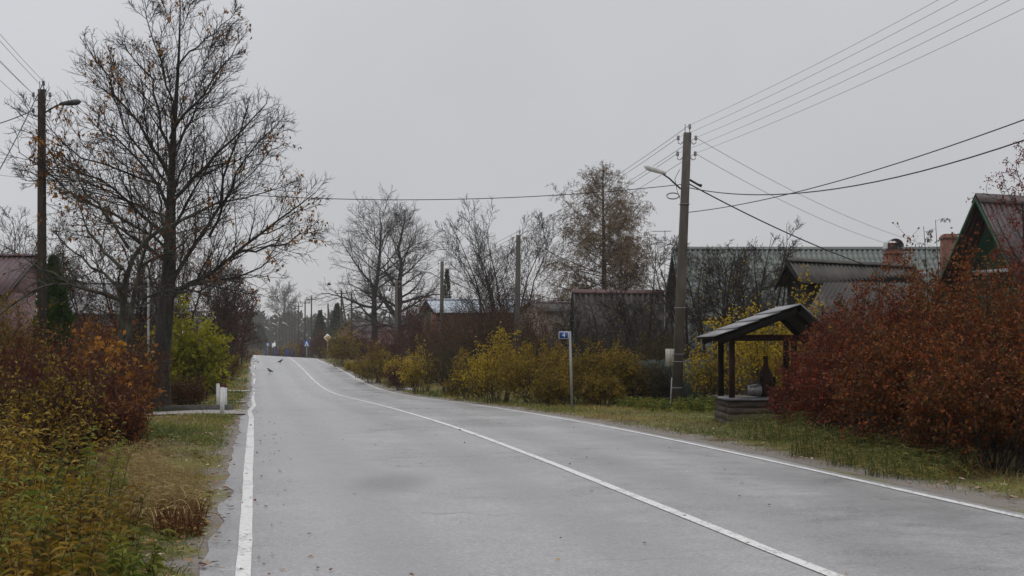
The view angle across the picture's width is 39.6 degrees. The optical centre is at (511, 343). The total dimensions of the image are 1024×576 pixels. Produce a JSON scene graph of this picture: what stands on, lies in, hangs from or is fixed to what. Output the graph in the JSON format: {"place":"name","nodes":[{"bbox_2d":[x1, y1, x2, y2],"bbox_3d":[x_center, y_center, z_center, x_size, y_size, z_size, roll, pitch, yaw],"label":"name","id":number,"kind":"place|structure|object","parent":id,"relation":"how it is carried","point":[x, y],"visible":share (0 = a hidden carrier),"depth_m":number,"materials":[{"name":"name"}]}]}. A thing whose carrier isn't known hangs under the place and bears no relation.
{"place":"outdoors","nodes":[
{"label":"outdoors","id":0,"kind":"place"},
{"bbox_2d":[0,412,236,575],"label":"verge grass","id":1,"kind":"structure","parent":0,"point":[186,427],"depth_m":21.23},
{"bbox_2d":[326,359,609,402],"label":"verge grass","id":2,"kind":"structure","parent":0,"point":[433,391],"depth_m":59.78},
{"bbox_2d":[0,355,1023,575],"bbox_3d":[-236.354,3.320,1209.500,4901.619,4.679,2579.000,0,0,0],"label":"ground","id":3,"kind":"structure","parent":0,"point":[1001,501],"depth_m":17.92,"materials":[{"name":"plant"}]},
{"bbox_2d":[0,254,36,348],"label":"pink house","id":4,"kind":"structure","parent":3,"relation":"on","point":[18,283],"depth_m":54.02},
{"bbox_2d":[0,205,47,263],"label":"birch tree","id":5,"kind":"object","parent":3,"relation":"on","point":[10,234],"visible":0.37,"depth_m":57.70,"materials":[{"name":"brown plant"}]},
{"bbox_2d":[0,449,64,575],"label":"weed clump","id":6,"kind":"object","parent":3,"relation":"on","point":[42,518],"visible":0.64,"depth_m":8.21,"materials":[{"name":"green plant"}]},
{"bbox_2d":[0,285,66,375],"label":"shrub","id":7,"kind":"object","parent":3,"relation":"on","point":[9,326],"visible":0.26,"depth_m":34.08,"materials":[{"name":"brown plant"}]},
{"bbox_2d":[0,532,85,575],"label":"weed clump","id":8,"kind":"object","parent":3,"relation":"on","point":[33,563],"visible":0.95,"depth_m":7.19,"materials":[{"name":"green plant"}]},
{"bbox_2d":[0,308,101,392],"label":"brown shrub","id":9,"kind":"object","parent":3,"relation":"on","point":[3,360],"visible":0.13,"depth_m":20.51,"materials":[{"name":"orange plant"}]},
{"bbox_2d":[0,396,104,536],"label":"weed clump","id":10,"kind":"object","parent":3,"relation":"on","point":[36,430],"visible":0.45,"depth_m":10.83,"materials":[{"name":"green plant"}]},
{"bbox_2d":[31,253,79,358],"bbox_3d":[-11.913,-0.254,37.002,1.498,4.266,1.469,0,0,0],"label":"thuja tree","id":11,"kind":"object","parent":3,"relation":"on","point":[62,309],"visible":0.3,"depth_m":36.80,"materials":[{"name":"green plant"}]},
{"bbox_2d":[0,452,111,568],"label":"weed clump","id":12,"kind":"object","parent":3,"relation":"on","point":[84,521],"visible":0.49,"depth_m":9.25,"materials":[{"name":"green plant"}]},
{"bbox_2d":[32,80,80,361],"bbox_3d":[-11.509,-2.324,35.970,1.297,8.689,0.236,0,0,5],"label":"utility pole","id":13,"kind":"object","parent":3,"relation":"on","point":[41,210],"visible":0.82,"depth_m":35.91,"materials":[{"name":"brown wood"}]},
{"bbox_2d":[0,409,116,504],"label":"weed clump","id":14,"kind":"object","parent":3,"relation":"on","point":[78,479],"visible":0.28,"depth_m":13.45,"materials":[{"name":"green plant"}]},
{"bbox_2d":[0,494,118,575],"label":"weed clump","id":15,"kind":"object","parent":3,"relation":"on","point":[89,565],"visible":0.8,"depth_m":8.04,"materials":[{"name":"green plant"}]},
{"bbox_2d":[0,330,124,486],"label":"brown shrub","id":16,"kind":"object","parent":3,"relation":"on","point":[54,408],"visible":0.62,"depth_m":15.30,"materials":[{"name":"plant"}]},
{"bbox_2d":[0,421,138,524],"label":"weed clump","id":17,"kind":"object","parent":3,"relation":"on","point":[115,462],"visible":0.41,"depth_m":11.89,"materials":[{"name":"green plant"}]},
{"bbox_2d":[36,219,112,341],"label":"cherry tree","id":18,"kind":"object","parent":3,"relation":"on","point":[76,303],"visible":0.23,"depth_m":51.70,"materials":[{"name":"brown plant"}]},
{"bbox_2d":[0,324,153,463],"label":"brown shrub","id":19,"kind":"object","parent":3,"relation":"on","point":[111,390],"visible":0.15,"depth_m":18.40,"materials":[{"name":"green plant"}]},
{"bbox_2d":[0,482,155,554],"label":"weed clump","id":20,"kind":"object","parent":3,"relation":"on","point":[126,526],"visible":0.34,"depth_m":10.30,"materials":[{"name":"green plant"}]},
{"bbox_2d":[12,525,176,575],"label":"weed clump","id":21,"kind":"object","parent":3,"relation":"on","point":[124,565],"visible":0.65,"depth_m":8.79,"materials":[{"name":"green plant"}]},
{"bbox_2d":[41,316,154,444],"bbox_3d":[-5.951,0.621,20.111,1.585,2.026,1.594,0,0,-39],"label":"orange sapling","id":22,"kind":"object","parent":3,"relation":"on","point":[108,350],"visible":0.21,"depth_m":20.06,"materials":[{"name":"plant"}]},
{"bbox_2d":[35,323,160,429],"bbox_3d":[-6.412,0.662,21.454,2.108,2.020,2.181,0,0,-22],"label":"brown shrub","id":23,"kind":"object","parent":3,"relation":"on","point":[123,370],"visible":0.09,"depth_m":21.39,"materials":[{"name":"orange plant"}]},
{"bbox_2d":[41,371,164,481],"bbox_3d":[-4.735,0.949,16.233,1.516,1.335,1.578,0,0,0],"label":"brown shrub","id":24,"kind":"object","parent":3,"relation":"on","point":[132,418],"visible":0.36,"depth_m":16.02,"materials":[{"name":"orange plant"}]},
{"bbox_2d":[68,281,157,346],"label":"tiled house","id":25,"kind":"structure","parent":3,"relation":"on","point":[109,288],"depth_m":64.41,"materials":[{"name":"stone"}]},
{"bbox_2d":[73,299,152,374],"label":"shrub","id":26,"kind":"object","parent":3,"relation":"on","point":[105,328],"visible":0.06,"depth_m":45.94,"materials":[{"name":"orange plant"}]},
{"bbox_2d":[0,139,237,356],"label":"apple tree","id":27,"kind":"object","parent":3,"relation":"on","point":[122,291],"visible":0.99,"depth_m":30.06,"materials":[{"name":"brown plant"}]},
{"bbox_2d":[77,336,167,404],"bbox_3d":[-6.408,0.754,22.980,1.689,1.772,1.407,0,0,0],"label":"orange sapling","id":28,"kind":"object","parent":3,"relation":"on","point":[160,390],"visible":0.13,"depth_m":23.20,"materials":[{"name":"plant"}]},
{"bbox_2d":[62,222,188,354],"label":"bare tree","id":29,"kind":"object","parent":3,"relation":"on","point":[143,293],"visible":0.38,"depth_m":49.82,"materials":[{"name":"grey plant"}]},
{"bbox_2d":[73,438,177,483],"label":"grass tuft","id":30,"kind":"object","parent":3,"relation":"on","point":[126,451],"visible":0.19,"depth_m":15.39,"materials":[{"name":"plant"}]},
{"bbox_2d":[66,440,185,498],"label":"grass tuft","id":31,"kind":"object","parent":3,"relation":"on","point":[132,460],"visible":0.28,"depth_m":13.77,"materials":[{"name":"plant"}]},
{"bbox_2d":[100,330,181,409],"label":"shrub","id":32,"kind":"object","parent":3,"relation":"on","point":[158,357],"visible":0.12,"depth_m":36.05,"materials":[{"name":"brown plant"}]},
{"bbox_2d":[53,406,243,575],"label":"fallen leaves","id":33,"kind":"object","parent":3,"relation":"on","point":[205,562],"visible":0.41,"depth_m":14.89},
{"bbox_2d":[90,455,214,515],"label":"grass tuft","id":34,"kind":"object","parent":3,"relation":"on","point":[159,471],"visible":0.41,"depth_m":12.76,"materials":[{"name":"plant"}]},
{"bbox_2d":[84,476,226,528],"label":"grass tuft","id":35,"kind":"object","parent":3,"relation":"on","point":[181,499],"visible":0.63,"depth_m":11.72,"materials":[{"name":"plant"}]},
{"bbox_2d":[0,0,335,411],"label":"oak tree","id":36,"kind":"object","parent":3,"relation":"on","point":[163,338],"visible":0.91,"depth_m":37.57,"materials":[{"name":"brown plant"}]},
{"bbox_2d":[145,503,208,538],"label":"dead weed","id":37,"kind":"object","parent":3,"relation":"on","point":[180,529],"visible":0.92,"depth_m":11.09,"materials":[{"name":"orange plant"}]},
{"bbox_2d":[116,202,244,388],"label":"bare tree","id":38,"kind":"object","parent":3,"relation":"on","point":[196,306],"visible":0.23,"depth_m":56.35,"materials":[{"name":"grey plant"}]},
{"bbox_2d":[144,293,234,401],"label":"maple sapling","id":39,"kind":"object","parent":3,"relation":"on","point":[191,353],"visible":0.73,"depth_m":44.80,"materials":[{"name":"green plant"}]},
{"bbox_2d":[170,370,210,404],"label":"shrub","id":40,"kind":"object","parent":3,"relation":"on","point":[194,393],"visible":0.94,"depth_m":40.24,"materials":[{"name":"brown plant"}]},
{"bbox_2d":[147,355,249,411],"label":"verge grass","id":41,"kind":"structure","parent":3,"relation":"on","point":[232,395],"depth_m":62.15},
{"bbox_2d":[201,252,244,393],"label":"bare tree","id":42,"kind":"object","parent":3,"relation":"on","point":[223,320],"visible":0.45,"depth_m":63.96,"materials":[{"name":"brown plant"}]},
{"bbox_2d":[191,246,260,378],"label":"bare tree","id":43,"kind":"object","parent":3,"relation":"on","point":[237,318],"visible":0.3,"depth_m":78.24,"materials":[{"name":"brown plant"}]},
{"bbox_2d":[221,289,266,369],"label":"bare tree","id":44,"kind":"object","parent":3,"relation":"on","point":[250,323],"visible":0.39,"depth_m":108.02,"materials":[{"name":"brown plant"}]},
{"bbox_2d":[254,280,301,347],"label":"bare tree","id":45,"kind":"object","parent":3,"relation":"on","point":[285,293],"visible":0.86,"depth_m":504.83,"materials":[{"name":"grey plant"}]},
{"bbox_2d":[175,309,422,357],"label":"wood","id":46,"kind":"object","parent":3,"relation":"on","point":[301,326],"visible":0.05,"depth_m":535.52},
{"bbox_2d":[316,323,363,366],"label":"olive shrub","id":47,"kind":"object","parent":3,"relation":"on","point":[346,349],"visible":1,"depth_m":117.67,"materials":[{"name":"green plant"}]},
{"bbox_2d":[349,340,393,382],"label":"olive shrub","id":48,"kind":"object","parent":3,"relation":"on","point":[376,365],"visible":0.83,"depth_m":85.47,"materials":[{"name":"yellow plant"}]},
{"bbox_2d":[304,184,442,355],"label":"linden tree","id":49,"kind":"object","parent":3,"relation":"on","point":[373,309],"visible":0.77,"depth_m":131.12,"materials":[{"name":"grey plant"}]},
{"bbox_2d":[359,321,409,361],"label":"shrub","id":50,"kind":"object","parent":3,"relation":"on","point":[383,342],"visible":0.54,"depth_m":111.58,"materials":[{"name":"brown plant"}]},
{"bbox_2d":[348,201,456,362],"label":"linden tree","id":51,"kind":"object","parent":3,"relation":"on","point":[385,300],"visible":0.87,"depth_m":127.43,"materials":[{"name":"brown plant"}]},
{"bbox_2d":[392,329,439,393],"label":"olive shrub","id":52,"kind":"object","parent":3,"relation":"on","point":[414,379],"visible":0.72,"depth_m":65.73,"materials":[{"name":"yellow plant"}]},
{"bbox_2d":[387,294,458,370],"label":"shrub","id":53,"kind":"object","parent":3,"relation":"on","point":[411,341],"visible":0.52,"depth_m":91.50,"materials":[{"name":"brown plant"}]},
{"bbox_2d":[414,329,474,395],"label":"shrub","id":54,"kind":"object","parent":3,"relation":"on","point":[441,373],"visible":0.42,"depth_m":60.86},
{"bbox_2d":[412,289,499,382],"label":"shrub","id":55,"kind":"object","parent":3,"relation":"on","point":[447,328],"visible":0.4,"depth_m":84.03,"materials":[{"name":"brown plant"}]},
{"bbox_2d":[438,347,503,399],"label":"olive shrub","id":56,"kind":"object","parent":3,"relation":"on","point":[458,383],"visible":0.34,"depth_m":50.84,"materials":[{"name":"green plant"}]},
{"bbox_2d":[418,299,535,358],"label":"brick house","id":57,"kind":"structure","parent":3,"relation":"on","point":[433,302],"depth_m":102.72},
{"bbox_2d":[420,280,539,395],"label":"shrub","id":58,"kind":"object","parent":3,"relation":"on","point":[482,335],"visible":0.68,"depth_m":57.51,"materials":[{"name":"brown plant"}]},
{"bbox_2d":[452,321,538,402],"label":"olive shrub","id":59,"kind":"object","parent":3,"relation":"on","point":[485,367],"visible":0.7,"depth_m":45.24,"materials":[{"name":"yellow plant"}]},
{"bbox_2d":[427,194,570,350],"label":"ash tree","id":60,"kind":"object","parent":3,"relation":"on","point":[483,274],"visible":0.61,"depth_m":85.99,"materials":[{"name":"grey plant"}]},
{"bbox_2d":[512,230,524,394],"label":"utility pole","id":61,"kind":"object","parent":3,"relation":"on","point":[517,273],"visible":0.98,"depth_m":59.89,"materials":[{"name":"concrete"}]},
{"bbox_2d":[497,291,569,386],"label":"shrub","id":62,"kind":"object","parent":3,"relation":"on","point":[534,338],"visible":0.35,"depth_m":65.62,"materials":[{"name":"brown plant"}]},
{"bbox_2d":[488,330,581,403],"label":"olive shrub","id":63,"kind":"object","parent":3,"relation":"on","point":[519,371],"visible":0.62,"depth_m":43.30,"materials":[{"name":"yellow plant"}]},
{"bbox_2d":[513,301,571,373],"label":"pale house","id":64,"kind":"structure","parent":3,"relation":"on","point":[551,304],"depth_m":77.86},
{"bbox_2d":[527,362,582,406],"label":"olive shrub","id":65,"kind":"object","parent":3,"relation":"on","point":[550,391],"visible":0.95,"depth_m":40.40,"materials":[{"name":"green plant"}]},
{"bbox_2d":[535,299,601,381],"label":"apple tree","id":66,"kind":"object","parent":3,"relation":"on","point":[564,319],"visible":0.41,"depth_m":54.38,"materials":[{"name":"brown plant"}]},
{"bbox_2d":[542,337,625,405],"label":"olive shrub","id":67,"kind":"object","parent":3,"relation":"on","point":[589,368],"visible":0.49,"depth_m":41.33,"materials":[{"name":"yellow plant"}]},
{"bbox_2d":[514,161,662,302],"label":"larch tree","id":68,"kind":"object","parent":3,"relation":"on","point":[617,247],"visible":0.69,"depth_m":91.10,"materials":[{"name":"plant"}]},
{"bbox_2d":[574,370,629,406],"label":"olive shrub","id":69,"kind":"object","parent":3,"relation":"on","point":[604,389],"visible":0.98,"depth_m":39.39,"materials":[{"name":"green plant"}]},
{"bbox_2d":[566,287,671,365],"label":"apple tree","id":70,"kind":"object","parent":3,"relation":"on","point":[618,308],"visible":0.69,"depth_m":49.80,"materials":[{"name":"brown plant"}]},
{"bbox_2d":[568,289,673,390],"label":"house","id":71,"kind":"structure","parent":3,"relation":"on","point":[631,295],"depth_m":59.24,"materials":[{"name":"brown wood"}]},
{"bbox_2d":[598,337,651,404],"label":"olive shrub","id":72,"kind":"object","parent":3,"relation":"on","point":[628,377],"visible":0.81,"depth_m":40.62,"materials":[{"name":"yellow plant"}]},
{"bbox_2d":[589,231,698,360],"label":"apple tree","id":73,"kind":"object","parent":3,"relation":"on","point":[638,308],"visible":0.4,"depth_m":51.82,"materials":[{"name":"brown plant"}]},
{"bbox_2d":[626,329,690,360],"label":"shrub","id":74,"kind":"object","parent":3,"relation":"on","point":[646,355],"visible":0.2,"depth_m":43.79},
{"bbox_2d":[613,358,714,405],"bbox_3d":[4.249,1.087,40.210,0.074,1.440,6.423,0,0,-21],"label":"green fence","id":75,"kind":"object","parent":3,"relation":"on","point":[687,391],"visible":0.16,"depth_m":38.94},
{"bbox_2d":[637,351,696,400],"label":"shrub","id":76,"kind":"object","parent":3,"relation":"on","point":[657,377],"visible":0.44,"depth_m":39.83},
{"bbox_2d":[619,235,722,359],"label":"apple tree","id":77,"kind":"object","parent":3,"relation":"on","point":[671,316],"visible":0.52,"depth_m":47.76,"materials":[{"name":"brown plant"}]},
{"bbox_2d":[644,124,701,407],"bbox_3d":[4.066,-1.850,35.992,1.490,7.452,0.290,0,0,-3],"label":"utility pole","id":78,"kind":"object","parent":3,"relation":"on","point":[674,356],"visible":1,"depth_m":35.89,"materials":[{"name":"wood"}]},
{"bbox_2d":[53,175,680,199],"bbox_3d":[-3.758,-3.978,36.001,16.291,0.675,0.018,0,0,0],"label":"road cable","id":79,"kind":"object","parent":78,"relation":"attached to","point":[383,199],"visible":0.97,"depth_m":35.99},
{"bbox_2d":[683,324,745,403],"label":"yellow shrub","id":80,"kind":"object","parent":3,"relation":"on","point":[704,371],"visible":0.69,"depth_m":36.33,"materials":[{"name":"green plant"}]},
{"bbox_2d":[656,239,781,391],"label":"apple tree","id":81,"kind":"object","parent":3,"relation":"on","point":[711,301],"visible":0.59,"depth_m":44.38,"materials":[{"name":"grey plant"}]},
{"bbox_2d":[685,232,802,353],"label":"apple tree","id":82,"kind":"object","parent":3,"relation":"on","point":[744,290],"visible":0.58,"depth_m":45.62,"materials":[{"name":"brown plant"}]},
{"bbox_2d":[710,238,786,354],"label":"apple tree","id":83,"kind":"object","parent":3,"relation":"on","point":[756,285],"visible":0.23,"depth_m":46.93,"materials":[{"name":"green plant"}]},
{"bbox_2d":[703,215,805,345],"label":"apple tree","id":84,"kind":"object","parent":3,"relation":"on","point":[780,271],"visible":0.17,"depth_m":47.19,"materials":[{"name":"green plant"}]},
{"bbox_2d":[697,291,816,394],"bbox_3d":[6.234,0.197,34.324,2.999,3.009,3.606,0,0,42],"label":"yellow shrub","id":85,"kind":"object","parent":3,"relation":"on","point":[749,355],"visible":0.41,"depth_m":33.96,"materials":[{"name":"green plant"}]},
{"bbox_2d":[697,303,832,425],"bbox_3d":[4.981,0.473,28.125,2.346,2.480,2.550,0,0,0],"label":"covered well","id":86,"kind":"object","parent":3,"relation":"on","point":[794,319],"visible":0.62,"depth_m":27.45,"materials":[{"name":"grey wood"}]},
{"bbox_2d":[746,356,775,396],"bbox_3d":[4.906,0.640,28.133,0.558,0.800,0.365,0,0,0],"label":"well pump","id":87,"kind":"object","parent":86,"relation":"on","point":[765,376],"visible":0.84,"depth_m":28.01,"materials":[{"name":"black metal"}]},
{"bbox_2d":[740,409,830,441],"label":"grass tuft","id":88,"kind":"object","parent":3,"relation":"on","point":[775,431],"visible":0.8,"depth_m":22.34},
{"bbox_2d":[756,355,824,430],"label":"red shrub","id":89,"kind":"object","parent":3,"relation":"on","point":[781,395],"visible":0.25,"depth_m":25.06,"materials":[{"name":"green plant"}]},
{"bbox_2d":[754,264,830,390],"bbox_3d":[6.644,-0.081,33.100,2.428,3.499,3.138,0,0,44],"label":"yellow shrub","id":90,"kind":"object","parent":3,"relation":"on","point":[779,354],"visible":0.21,"depth_m":32.98,"materials":[{"name":"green plant"}]},
{"bbox_2d":[667,234,957,392],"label":"long house","id":91,"kind":"structure","parent":3,"relation":"on","point":[871,254],"depth_m":60.21,"materials":[{"name":"metal"}]},
{"bbox_2d":[769,293,879,434],"bbox_3d":[5.631,0.360,23.587,2.499,2.429,2.498,0,0,0],"label":"red shrub","id":92,"kind":"object","parent":3,"relation":"on","point":[798,376],"visible":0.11,"depth_m":23.79,"materials":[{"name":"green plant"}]},
{"bbox_2d":[776,421,882,457],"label":"grass tuft","id":93,"kind":"object","parent":3,"relation":"on","point":[803,447],"visible":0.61,"depth_m":19.12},
{"bbox_2d":[774,258,928,346],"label":"grey shed","id":94,"kind":"structure","parent":3,"relation":"on","point":[831,277],"depth_m":42.37,"materials":[{"name":"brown wood"}]},
{"bbox_2d":[783,279,948,444],"bbox_3d":[5.361,0.291,21.005,3.009,2.520,3.413,0,0,31],"label":"red shrub","id":95,"kind":"object","parent":3,"relation":"on","point":[815,384],"visible":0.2,"depth_m":20.94,"materials":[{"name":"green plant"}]},
{"bbox_2d":[815,431,931,468],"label":"grass tuft","id":96,"kind":"object","parent":3,"relation":"on","point":[855,459],"visible":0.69,"depth_m":17.52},
{"bbox_2d":[802,240,955,435],"bbox_3d":[6.464,-0.050,23.599,3.481,3.423,3.296,0,0,0],"label":"red shrub","id":97,"kind":"object","parent":3,"relation":"on","point":[876,295],"visible":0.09,"depth_m":23.72,"materials":[{"name":"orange plant"}]},
{"bbox_2d":[810,282,1021,463],"bbox_3d":[5.380,0.399,18.489,2.708,2.374,3.426,0,0,-15],"label":"red shrub","id":98,"kind":"object","parent":3,"relation":"on","point":[890,361],"visible":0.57,"depth_m":18.14,"materials":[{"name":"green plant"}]},
{"bbox_2d":[853,444,986,480],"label":"grass tuft","id":99,"kind":"object","parent":3,"relation":"on","point":[911,472],"visible":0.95,"depth_m":16.04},
{"bbox_2d":[852,222,1023,441],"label":"red shrub","id":100,"kind":"object","parent":3,"relation":"on","point":[937,292],"visible":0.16,"depth_m":20.98,"materials":[{"name":"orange plant"}]},
{"bbox_2d":[868,224,1023,454],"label":"red shrub","id":101,"kind":"object","parent":3,"relation":"on","point":[1001,309],"visible":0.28,"depth_m":18.78,"materials":[{"name":"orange plant"}]},
{"bbox_2d":[884,288,1023,477],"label":"red shrub","id":102,"kind":"object","parent":3,"relation":"on","point":[975,411],"visible":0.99,"depth_m":16.42,"materials":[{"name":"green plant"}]},
{"bbox_2d":[930,193,1023,327],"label":"green gabled house","id":103,"kind":"structure","parent":3,"relation":"on","point":[978,212],"depth_m":41.41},
{"bbox_2d":[966,133,1023,302],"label":"rowan tree","id":104,"kind":"object","parent":3,"relation":"on","point":[1018,263],"visible":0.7,"depth_m":23.79,"materials":[{"name":"brown plant"}]},
{"bbox_2d":[0,0,1023,346],"label":"sky","id":105,"kind":"structure","parent":0,"point":[422,99],"materials":[{"name":"grey"}]},
{"bbox_2d":[200,355,1023,575],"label":"road","id":106,"kind":"structure","parent":0,"point":[522,511],"depth_m":13.14,"materials":[{"name":"asphalt"}]},
{"bbox_2d":[235,395,255,575],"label":"edge line","id":107,"kind":"object","parent":106,"relation":"on","point":[244,548],"visible":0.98,"depth_m":12.77,"materials":[{"name":"paint"}]},
{"bbox_2d":[289,357,843,575],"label":"line","id":108,"kind":"object","parent":106,"relation":"on","point":[819,569],"visible":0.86,"depth_m":12.77,"materials":[{"name":"paint"}]},
{"bbox_2d":[317,359,1023,517],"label":"edge line","id":109,"kind":"object","parent":106,"relation":"on","point":[957,502],"visible":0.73,"depth_m":16.48,"materials":[{"name":"paint"}]},
{"bbox_2d":[479,400,1023,500],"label":"verge grass","id":110,"kind":"structure","parent":0,"point":[586,411],"depth_m":25.26,"materials":[{"name":"plant"}]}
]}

